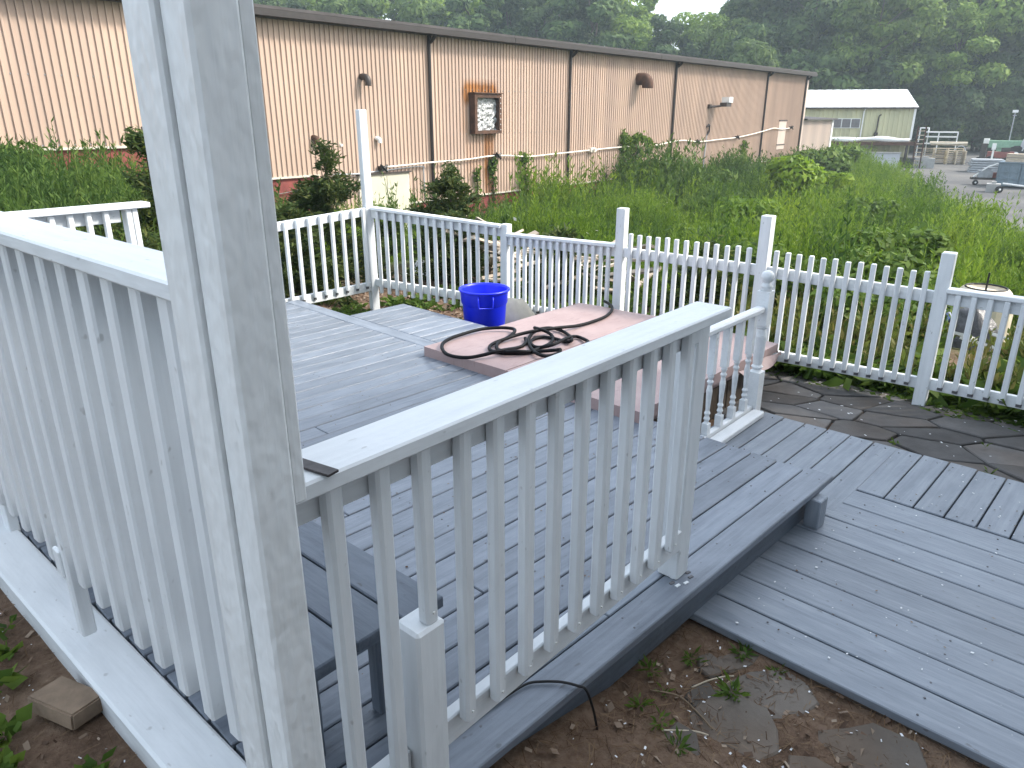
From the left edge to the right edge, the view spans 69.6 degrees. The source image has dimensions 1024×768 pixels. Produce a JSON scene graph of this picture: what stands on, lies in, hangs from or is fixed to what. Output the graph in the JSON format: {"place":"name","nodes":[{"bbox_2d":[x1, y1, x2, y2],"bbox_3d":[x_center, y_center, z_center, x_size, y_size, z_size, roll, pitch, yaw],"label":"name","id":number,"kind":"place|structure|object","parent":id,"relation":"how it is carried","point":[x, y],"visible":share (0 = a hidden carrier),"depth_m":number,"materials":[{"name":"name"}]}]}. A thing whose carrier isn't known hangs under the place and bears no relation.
{"place":"outdoors","nodes":[
{"label":"outdoors","id":0,"kind":"place"},
{"bbox_2d":[0,144,1022,767],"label":"ground","id":1,"kind":"structure","parent":0,"point":[70,746],"depth_m":2.48,"materials":[{"name":"soil"}]},
{"bbox_2d":[0,745,25,767],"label":"weed","id":2,"kind":"object","parent":1,"relation":"on","point":[9,758],"visible":1,"depth_m":2.17,"materials":[{"name":"green plant"}]},
{"bbox_2d":[0,663,28,692],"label":"weed","id":3,"kind":"object","parent":1,"relation":"on","point":[11,679],"visible":1,"depth_m":2.49,"materials":[{"name":"green plant"}]},
{"bbox_2d":[0,702,32,747],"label":"weed","id":4,"kind":"object","parent":1,"relation":"on","point":[11,727],"visible":0.96,"depth_m":2.31,"materials":[{"name":"green plant"}]},
{"bbox_2d":[27,676,102,729],"bbox_3d":[-1.443,1.034,2.390,0.210,0.060,0.124,8,16,22],"label":"paver","id":5,"kind":"object","parent":1,"relation":"on","point":[68,703],"visible":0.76,"depth_m":2.36,"materials":[{"name":"beige concrete"}]},
{"bbox_2d":[0,117,162,251],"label":"tall weeds","id":6,"kind":"object","parent":1,"relation":"on","point":[32,186],"visible":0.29,"depth_m":9.38,"materials":[{"name":"green plant"}]},
{"bbox_2d":[75,200,160,250],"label":"evergreen shrub","id":7,"kind":"object","parent":1,"relation":"on","point":[150,241],"visible":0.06,"depth_m":7.33,"materials":[{"name":"green plant"}]},
{"bbox_2d":[0,512,246,767],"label":"edging timber","id":8,"kind":"object","parent":1,"relation":"on","point":[153,716],"visible":1,"depth_m":2.46,"materials":[{"name":"white paint"}]},
{"bbox_2d":[0,211,241,741],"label":"side railing","id":9,"kind":"object","parent":8,"relation":"on","point":[100,491],"visible":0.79,"depth_m":1.84,"materials":[{"name":"white paint"}]},
{"bbox_2d":[114,126,161,250],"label":"evergreen shrub","id":10,"kind":"object","parent":1,"relation":"on","point":[135,141],"visible":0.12,"depth_m":7.79,"materials":[{"name":"green plant"}]},
{"bbox_2d":[122,0,325,767],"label":"porch post","id":11,"kind":"object","parent":1,"relation":"on","point":[197,73],"visible":1,"depth_m":1.14,"materials":[{"name":"white paint"}]},
{"bbox_2d":[275,199,361,306],"bbox_3d":[-2.555,-1.562,8.560,1.627,1.314,1.524,17,26,38],"label":"evergreen shrub","id":12,"kind":"object","parent":1,"relation":"on","point":[284,212],"visible":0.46,"depth_m":8.46,"materials":[{"name":"green plant"}]},
{"bbox_2d":[277,207,370,303],"bbox_3d":[-2.086,-1.138,7.606,0.159,1.209,1.541,17,26,38],"label":"back fence","id":13,"kind":"object","parent":1,"relation":"on","point":[315,296],"visible":0.62,"depth_m":7.66,"materials":[{"name":"white paint"}]},
{"bbox_2d":[286,138,394,290],"bbox_3d":[-2.274,-2.102,9.194,1.363,1.847,1.434,17,26,38],"label":"evergreen shrub","id":14,"kind":"object","parent":1,"relation":"on","point":[325,191],"visible":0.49,"depth_m":9.03,"materials":[{"name":"green plant"}]},
{"bbox_2d":[319,0,379,17],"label":"woodland tree","id":15,"kind":"object","parent":1,"relation":"on","point":[367,8],"visible":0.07,"depth_m":76.07,"materials":[{"name":"green plant"}]},
{"bbox_2d":[356,203,408,267],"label":"leafy shrub","id":16,"kind":"object","parent":1,"relation":"on","point":[390,236],"visible":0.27,"depth_m":10.68,"materials":[{"name":"green plant"}]},
{"bbox_2d":[344,0,427,20],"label":"woodland tree","id":17,"kind":"object","parent":1,"relation":"on","point":[383,9],"visible":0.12,"depth_m":82.14,"materials":[{"name":"green plant"}]},
{"bbox_2d":[0,0,817,228],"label":"warehouse","id":18,"kind":"structure","parent":1,"relation":"on","point":[427,97],"depth_m":21.01,"materials":[{"name":"beige"}]},
{"bbox_2d":[356,171,411,228],"bbox_3d":[-3.556,-4.839,20.914,0.150,2.255,1.920,16,25,37],"label":"door","id":19,"kind":"structure","parent":18,"relation":"in","point":[402,177],"depth_m":20.77,"materials":[{"name":"beige paint"}]},
{"bbox_2d":[394,0,447,25],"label":"woodland tree","id":20,"kind":"object","parent":1,"relation":"on","point":[418,13],"visible":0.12,"depth_m":76.28,"materials":[{"name":"green plant"}]},
{"bbox_2d":[17,300,832,767],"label":"deck","id":21,"kind":"structure","parent":1,"relation":"on","point":[749,508],"depth_m":3.38,"materials":[{"name":"grey paint"}]},
{"bbox_2d":[6,201,149,246],"bbox_3d":[-3.367,-0.575,4.994,0.140,1.139,1.940,17,26,38],"label":"back railing","id":22,"kind":"object","parent":21,"relation":"on","point":[87,216],"visible":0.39,"depth_m":5.24,"materials":[{"name":"white paint"}]},
{"bbox_2d":[298,521,442,756],"bbox_3d":[-1.839,0.428,3.278,3.975,0.440,0.437,17,26,38],"label":"deck bench","id":23,"kind":"object","parent":21,"relation":"on","point":[361,563],"visible":0.12,"depth_m":2.15,"materials":[{"name":"wood"}]},
{"bbox_2d":[458,283,509,326],"bbox_3d":[-0.260,-0.630,6.984,0.482,0.573,0.482,17,26,38],"label":"plastic bin","id":24,"kind":"object","parent":21,"relation":"on","point":[484,304],"visible":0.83,"depth_m":6.80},
{"bbox_2d":[296,301,731,767],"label":"front railing","id":25,"kind":"object","parent":21,"relation":"on","point":[426,726],"visible":0.95,"depth_m":1.93,"materials":[{"name":"white paint"}]},
{"bbox_2d":[303,458,338,476],"bbox_3d":[-0.376,0.157,1.393,0.104,0.005,0.027,12,23,29],"label":"metal plate","id":26,"kind":"object","parent":25,"relation":"on","point":[318,468],"visible":0.64,"depth_m":1.38,"materials":[{"name":"metal"}]},
{"bbox_2d":[494,680,598,729],"bbox_3d":[0.033,1.122,2.372,0.784,0.272,0.130,-8,22,-22],"label":"cable","id":27,"kind":"object","parent":21,"relation":"on","point":[562,682],"visible":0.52,"depth_m":2.39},
{"bbox_2d":[400,203,492,285],"bbox_3d":[-0.809,-1.861,9.725,1.256,1.074,1.372,0,20,-1],"label":"evergreen shrub","id":28,"kind":"object","parent":1,"relation":"on","point":[454,213],"visible":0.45,"depth_m":9.49,"materials":[{"name":"green plant"}]},
{"bbox_2d":[406,159,498,273],"bbox_3d":[-0.772,-2.425,10.625,1.477,1.591,1.439,3,20,8],"label":"evergreen shrub","id":29,"kind":"object","parent":1,"relation":"on","point":[448,186],"visible":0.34,"depth_m":10.32,"materials":[{"name":"green plant"}]},
{"bbox_2d":[442,0,520,35],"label":"woodland tree","id":30,"kind":"object","parent":1,"relation":"on","point":[488,13],"visible":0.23,"depth_m":77.80,"materials":[{"name":"green plant"}]},
{"bbox_2d":[0,603,978,767],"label":"leaf litter","id":31,"kind":"object","parent":1,"relation":"on","point":[609,707],"visible":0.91,"depth_m":2.53,"materials":[{"name":"brown plant"}]},
{"bbox_2d":[0,595,988,767],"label":"pine needles","id":32,"kind":"object","parent":1,"relation":"on","point":[644,714],"visible":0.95,"depth_m":2.50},
{"bbox_2d":[479,0,547,37],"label":"woodland tree","id":33,"kind":"object","parent":1,"relation":"on","point":[509,10],"visible":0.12,"depth_m":85.00,"materials":[{"name":"green plant"}]},
{"bbox_2d":[505,298,534,323],"bbox_3d":[0.013,-0.698,7.437,0.658,0.367,0.671,2,20,6],"label":"cloth","id":34,"kind":"object","parent":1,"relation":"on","point":[518,309],"visible":0.32,"depth_m":7.29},
{"bbox_2d":[511,0,552,38],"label":"woodland tree","id":35,"kind":"object","parent":1,"relation":"on","point":[534,14],"visible":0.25,"depth_m":78.20,"materials":[{"name":"green plant"}]},
{"bbox_2d":[274,132,833,220],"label":"wall foot weeds","id":36,"kind":"object","parent":1,"relation":"on","point":[667,177],"depth_m":29.04,"materials":[{"name":"green plant"}]},
{"bbox_2d":[505,0,602,44],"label":"woodland tree","id":37,"kind":"object","parent":1,"relation":"on","point":[580,16],"visible":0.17,"depth_m":80.48,"materials":[{"name":"green plant"}]},
{"bbox_2d":[514,221,612,300],"bbox_3d":[0.587,-1.482,8.882,1.208,0.960,1.348,17,26,38],"label":"evergreen shrub","id":38,"kind":"object","parent":1,"relation":"on","point":[556,232],"visible":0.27,"depth_m":8.73,"materials":[{"name":"green plant"}]},
{"bbox_2d":[539,0,635,48],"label":"woodland tree","id":39,"kind":"object","parent":1,"relation":"on","point":[602,14],"visible":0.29,"depth_m":77.78,"materials":[{"name":"green plant"}]},
{"bbox_2d":[598,14,653,51],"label":"woodland tree","id":40,"kind":"object","parent":1,"relation":"on","point":[642,40],"visible":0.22,"depth_m":80.10,"materials":[{"name":"green plant"}]},
{"bbox_2d":[630,0,659,37],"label":"woodland tree","id":41,"kind":"object","parent":1,"relation":"on","point":[641,12],"visible":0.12,"depth_m":85.30,"materials":[{"name":"green plant"}]},
{"bbox_2d":[274,170,1023,335],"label":"weed field","id":42,"kind":"structure","parent":1,"relation":"on","point":[977,272],"depth_m":13.23,"materials":[{"name":"green plant"}]},
{"bbox_2d":[648,13,702,56],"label":"woodland tree","id":43,"kind":"object","parent":1,"relation":"on","point":[667,33],"visible":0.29,"depth_m":78.45,"materials":[{"name":"green plant"}]},
{"bbox_2d":[331,302,1023,431],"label":"deck edge plants","id":44,"kind":"object","parent":1,"relation":"on","point":[345,309],"visible":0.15,"depth_m":5.71,"materials":[{"name":"green plant"}]},
{"bbox_2d":[664,721,699,755],"bbox_3d":[0.558,1.206,2.416,0.106,0.062,0.208,2,20,4],"label":"stepping stone","id":45,"kind":"object","parent":1,"relation":"on","point":[694,739],"visible":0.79,"depth_m":2.44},
{"bbox_2d":[345,163,1023,295],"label":"tall spikes","id":46,"kind":"object","parent":1,"relation":"on","point":[394,205],"visible":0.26,"depth_m":15.38,"materials":[{"name":"green plant"}]},
{"bbox_2d":[355,109,1023,409],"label":"garden fence","id":47,"kind":"object","parent":1,"relation":"on","point":[942,295],"visible":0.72,"depth_m":6.14,"materials":[{"name":"white paint"}]},
{"bbox_2d":[657,233,743,307],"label":"evergreen shrub","id":48,"kind":"object","parent":1,"relation":"on","point":[708,280],"visible":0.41,"depth_m":8.13,"materials":[{"name":"green plant"}]},
{"bbox_2d":[684,682,716,706],"bbox_3d":[0.688,1.155,2.685,0.101,0.061,0.157,17,26,38],"label":"stepping stone","id":49,"kind":"object","parent":1,"relation":"on","point":[709,690],"visible":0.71,"depth_m":2.68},
{"bbox_2d":[672,11,729,55],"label":"woodland tree","id":50,"kind":"object","parent":1,"relation":"on","point":[692,20],"visible":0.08,"depth_m":82.00,"materials":[{"name":"green plant"}]},
{"bbox_2d":[379,268,1023,425],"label":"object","id":51,"kind":"object","parent":1,"relation":"on","point":[833,379],"visible":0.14,"depth_m":6.13,"materials":[{"name":"green plant"}]},
{"bbox_2d":[653,366,750,423],"bbox_3d":[0.708,0.018,5.828,1.907,0.520,1.907,17,26,38],"label":"hot tub","id":52,"kind":"object","parent":1,"relation":"on","point":[715,397],"visible":0.02,"depth_m":5.39,"materials":[{"name":"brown wood"}]},
{"bbox_2d":[424,303,781,422],"bbox_3d":[0.739,-0.205,5.748,2.065,0.255,2.044,17,26,38],"label":"hot tub cover","id":53,"kind":"object","parent":52,"relation":"on","point":[495,365],"visible":0.4,"depth_m":5.69,"materials":[{"name":"pink plastic"}]},
{"bbox_2d":[440,300,613,358],"bbox_3d":[0.354,-0.467,6.012,0.962,0.069,2.146,17,26,38],"label":"hose","id":54,"kind":"object","parent":53,"relation":"on","point":[537,350],"visible":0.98,"depth_m":5.67,"materials":[{"name":"black rubber"}]},
{"bbox_2d":[697,653,721,679],"bbox_3d":[0.763,1.106,2.852,0.112,0.062,0.117,-10,23,-26],"label":"stepping stone","id":55,"kind":"object","parent":1,"relation":"on","point":[716,670],"visible":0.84,"depth_m":2.82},
{"bbox_2d":[687,16,752,60],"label":"woodland tree","id":56,"kind":"object","parent":1,"relation":"on","point":[708,34],"visible":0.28,"depth_m":79.17,"materials":[{"name":"green plant"}]},
{"bbox_2d":[711,669,751,701],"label":"weed","id":57,"kind":"object","parent":1,"relation":"on","point":[724,687],"visible":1,"depth_m":2.69,"materials":[{"name":"green plant"}]},
{"bbox_2d":[688,695,778,759],"bbox_3d":[0.760,1.197,2.538,0.300,0.065,0.307,2,20,4],"label":"stepping stone","id":58,"kind":"object","parent":1,"relation":"on","point":[755,719],"visible":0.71,"depth_m":2.53,"materials":[{"name":"stone"}]},
{"bbox_2d":[716,651,758,673],"bbox_3d":[0.866,1.100,2.869,0.227,0.062,0.094,-8,22,-22],"label":"stepping stone","id":59,"kind":"object","parent":1,"relation":"on","point":[725,663],"visible":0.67,"depth_m":2.85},
{"bbox_2d":[712,195,785,225],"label":"leafy shrub","id":60,"kind":"object","parent":1,"relation":"on","point":[761,206],"visible":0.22,"depth_m":19.81,"materials":[{"name":"green plant"}]},
{"bbox_2d":[720,235,787,281],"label":"leafy shrub","id":61,"kind":"object","parent":1,"relation":"on","point":[744,245],"visible":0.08,"depth_m":9.10,"materials":[{"name":"green plant"}]},
{"bbox_2d":[728,37,780,67],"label":"woodland tree","id":62,"kind":"object","parent":1,"relation":"on","point":[755,52],"visible":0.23,"depth_m":69.20,"materials":[{"name":"green plant"}]},
{"bbox_2d":[719,0,791,52],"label":"woodland tree","id":63,"kind":"object","parent":1,"relation":"on","point":[753,10],"visible":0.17,"depth_m":82.73,"materials":[{"name":"green plant"}]},
{"bbox_2d":[723,22,789,67],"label":"woodland tree","id":64,"kind":"object","parent":1,"relation":"on","point":[763,32],"visible":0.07,"depth_m":76.25,"materials":[{"name":"green plant"}]},
{"bbox_2d":[515,186,1018,321],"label":"broad leaved weeds","id":65,"kind":"object","parent":1,"relation":"on","point":[932,281],"visible":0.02,"depth_m":24.29,"materials":[{"name":"green plant"}]},
{"bbox_2d":[511,135,1023,250],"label":"weed field","id":66,"kind":"structure","parent":1,"relation":"on","point":[865,165],"depth_m":24.56,"materials":[{"name":"green plant"}]},
{"bbox_2d":[721,669,819,718],"bbox_3d":[0.945,1.161,2.700,0.330,0.063,0.254,-2,20,-6],"label":"stepping stone","id":67,"kind":"object","parent":1,"relation":"on","point":[782,704],"visible":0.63,"depth_m":2.70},
{"bbox_2d":[737,243,840,307],"bbox_3d":[3.104,-1.120,8.270,1.121,0.894,1.005,-4,20,-10],"label":"leafy shrub","id":68,"kind":"object","parent":1,"relation":"on","point":[804,265],"visible":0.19,"depth_m":7.95,"materials":[{"name":"green plant"}]},
{"bbox_2d":[764,154,825,202],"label":"leafy shrub","id":69,"kind":"object","parent":1,"relation":"on","point":[796,171],"visible":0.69,"depth_m":28.00,"materials":[{"name":"green plant"}]},
{"bbox_2d":[787,755,832,767],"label":"stepping stone","id":70,"kind":"object","parent":1,"relation":"on","point":[811,762],"visible":0.89,"depth_m":2.37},
{"bbox_2d":[759,0,871,54],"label":"woodland tree","id":71,"kind":"object","parent":1,"relation":"on","point":[794,33],"visible":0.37,"depth_m":78.17,"materials":[{"name":"green plant"}]},
{"bbox_2d":[800,116,837,150],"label":"warehouse annex","id":72,"kind":"object","parent":1,"relation":"on","point":[817,131],"visible":0.31,"depth_m":46.14,"materials":[{"name":"beige"}]},
{"bbox_2d":[784,148,853,175],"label":"leafy shrub","id":73,"kind":"object","parent":1,"relation":"on","point":[837,161],"visible":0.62,"depth_m":39.10,"materials":[{"name":"green plant"}]},
{"bbox_2d":[779,47,863,89],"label":"woodland tree","id":74,"kind":"object","parent":1,"relation":"on","point":[828,77],"visible":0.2,"depth_m":72.61,"materials":[{"name":"green plant"}]},
{"bbox_2d":[690,490,1023,767],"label":"deck","id":75,"kind":"structure","parent":1,"relation":"on","point":[939,699],"depth_m":3.04,"materials":[{"name":"grey paint"}]},
{"bbox_2d":[810,51,908,89],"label":"woodland tree","id":76,"kind":"object","parent":1,"relation":"on","point":[877,69],"visible":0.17,"depth_m":72.20,"materials":[{"name":"green plant"}]},
{"bbox_2d":[700,410,1023,543],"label":"walkway deck","id":77,"kind":"structure","parent":1,"relation":"on","point":[850,464],"depth_m":4.24,"materials":[{"name":"grey paint"}]},
{"bbox_2d":[700,270,774,442],"bbox_3d":[1.412,-0.156,4.646,0.148,0.997,0.953,17,26,38],"label":"turned balustrade","id":78,"kind":"object","parent":77,"relation":"on","point":[758,316],"visible":0.98,"depth_m":4.79,"materials":[{"name":"white paint"}]},
{"bbox_2d":[808,287,919,336],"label":"leafy shrub","id":79,"kind":"object","parent":1,"relation":"on","point":[848,300],"visible":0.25,"depth_m":6.95,"materials":[{"name":"green plant"}]},
{"bbox_2d":[708,370,1023,514],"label":"patio","id":80,"kind":"structure","parent":1,"relation":"on","point":[926,433],"depth_m":5.22,"materials":[{"name":"stone"}]},
{"bbox_2d":[828,196,905,230],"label":"leafy shrub","id":81,"kind":"object","parent":1,"relation":"on","point":[875,205],"visible":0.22,"depth_m":20.77,"materials":[{"name":"green plant"}]},
{"bbox_2d":[718,280,1023,393],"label":"reddish plants","id":82,"kind":"object","parent":1,"relation":"on","point":[997,379],"visible":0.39,"depth_m":6.52,"materials":[{"name":"green plant"}]},
{"bbox_2d":[818,723,927,767],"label":"stepping stone","id":83,"kind":"object","parent":1,"relation":"on","point":[889,747],"visible":0.84,"depth_m":2.46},
{"bbox_2d":[818,243,937,307],"bbox_3d":[4.324,-1.127,8.914,1.369,1.027,1.430,17,26,38],"label":"leafy shrub","id":84,"kind":"object","parent":1,"relation":"on","point":[895,261],"visible":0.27,"depth_m":8.49,"materials":[{"name":"green plant"}]},
{"bbox_2d":[863,47,936,126],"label":"woodland tree","id":85,"kind":"object","parent":1,"relation":"on","point":[920,98],"visible":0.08,"depth_m":73.92,"materials":[{"name":"green plant"}]},
{"bbox_2d":[838,222,962,287],"bbox_3d":[5.648,-1.512,10.810,2.073,1.712,1.433,4,20,10],"label":"leafy shrub","id":86,"kind":"object","parent":1,"relation":"on","point":[921,236],"visible":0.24,"depth_m":10.37,"materials":[{"name":"green plant"}]},
{"bbox_2d":[849,274,952,337],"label":"leafy shrub","id":87,"kind":"object","parent":1,"relation":"on","point":[914,306],"visible":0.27,"depth_m":7.11,"materials":[{"name":"green plant"}]},
{"bbox_2d":[909,63,986,152],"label":"woodland tree","id":88,"kind":"object","parent":1,"relation":"on","point":[953,114],"visible":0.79,"depth_m":73.02,"materials":[{"name":"green plant"}]},
{"bbox_2d":[890,147,1023,231],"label":"asphalt lot","id":89,"kind":"structure","parent":1,"relation":"on","point":[958,175],"depth_m":41.45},
{"bbox_2d":[805,89,918,163],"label":"metal shed","id":90,"kind":"structure","parent":89,"relation":"on","point":[874,113],"depth_m":56.20,"materials":[{"name":"white"}]},
{"bbox_2d":[815,5,918,48],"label":"woodland tree","id":91,"kind":"object","parent":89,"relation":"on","point":[885,17],"visible":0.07,"depth_m":79.02,"materials":[{"name":"green plant"}]},
{"bbox_2d":[831,136,918,167],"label":"loading dock","id":92,"kind":"object","parent":89,"relation":"on","point":[883,140],"visible":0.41,"depth_m":55.01,"materials":[{"name":"metal"}]},
{"bbox_2d":[829,0,948,89],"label":"woodland tree","id":93,"kind":"object","parent":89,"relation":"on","point":[924,11],"visible":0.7,"depth_m":71.79,"materials":[{"name":"green plant"}]},
{"bbox_2d":[882,0,965,95],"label":"woodland tree","id":94,"kind":"object","parent":89,"relation":"on","point":[931,53],"visible":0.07,"depth_m":73.34,"materials":[{"name":"green plant"}]},
{"bbox_2d":[918,2,1010,151],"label":"woodland tree","id":95,"kind":"object","parent":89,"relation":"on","point":[962,24],"visible":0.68,"depth_m":71.31,"materials":[{"name":"green plant"}]},
{"bbox_2d":[944,0,1023,150],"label":"woodland tree","id":96,"kind":"object","parent":89,"relation":"on","point":[1006,22],"visible":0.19,"depth_m":72.90,"materials":[{"name":"green plant"}]},
{"bbox_2d":[966,51,1011,151],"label":"woodland tree","id":97,"kind":"object","parent":89,"relation":"on","point":[988,57],"visible":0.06,"depth_m":76.69,"materials":[{"name":"green plant"}]},
{"bbox_2d":[983,138,1023,155],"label":"green tractor","id":98,"kind":"object","parent":89,"relation":"on","point":[1017,147],"visible":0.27,"depth_m":59.79,"materials":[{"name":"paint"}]},
{"bbox_2d":[995,160,1023,186],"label":"steel container","id":99,"kind":"object","parent":89,"relation":"on","point":[1011,172],"visible":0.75,"depth_m":39.80,"materials":[{"name":"metal"}]},
{"bbox_2d":[996,164,1021,185],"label":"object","id":100,"kind":"structure","parent":99,"relation":"in","point":[1007,173],"depth_m":39.86,"materials":[{"name":"metal"}]},
{"bbox_2d":[999,0,1023,50],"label":"woodland tree","id":101,"kind":"object","parent":89,"relation":"on","point":[1015,42],"visible":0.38,"depth_m":74.90,"materials":[{"name":"green plant"}]},
{"bbox_2d":[924,83,1001,151],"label":"woodland tree","id":102,"kind":"object","parent":1,"relation":"on","point":[972,125],"visible":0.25,"depth_m":74.83,"materials":[{"name":"green plant"}]},
{"bbox_2d":[945,308,997,353],"bbox_3d":[5.093,-0.624,8.175,0.768,0.553,0.603,6,21,17],"label":"rubbish bag","id":103,"kind":"object","parent":1,"relation":"on","point":[976,325],"visible":0.25,"depth_m":8.03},
{"bbox_2d":[960,273,1012,341],"bbox_3d":[6.195,-0.927,9.733,0.720,1.100,0.720,17,26,38],"label":"plastic tub","id":104,"kind":"object","parent":1,"relation":"on","point":[993,288],"visible":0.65,"depth_m":9.54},
{"bbox_2d":[970,60,1023,150],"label":"woodland tree","id":105,"kind":"object","parent":1,"relation":"on","point":[1007,92],"visible":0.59,"depth_m":73.73,"materials":[{"name":"green plant"}]},
{"bbox_2d":[1003,45,1023,140],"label":"woodland tree","id":106,"kind":"object","parent":1,"relation":"on","point":[1017,64],"visible":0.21,"depth_m":75.17,"materials":[{"name":"green plant"}]},
{"bbox_2d":[383,0,726,48],"label":"sky","id":107,"kind":"structure","parent":0,"point":[670,8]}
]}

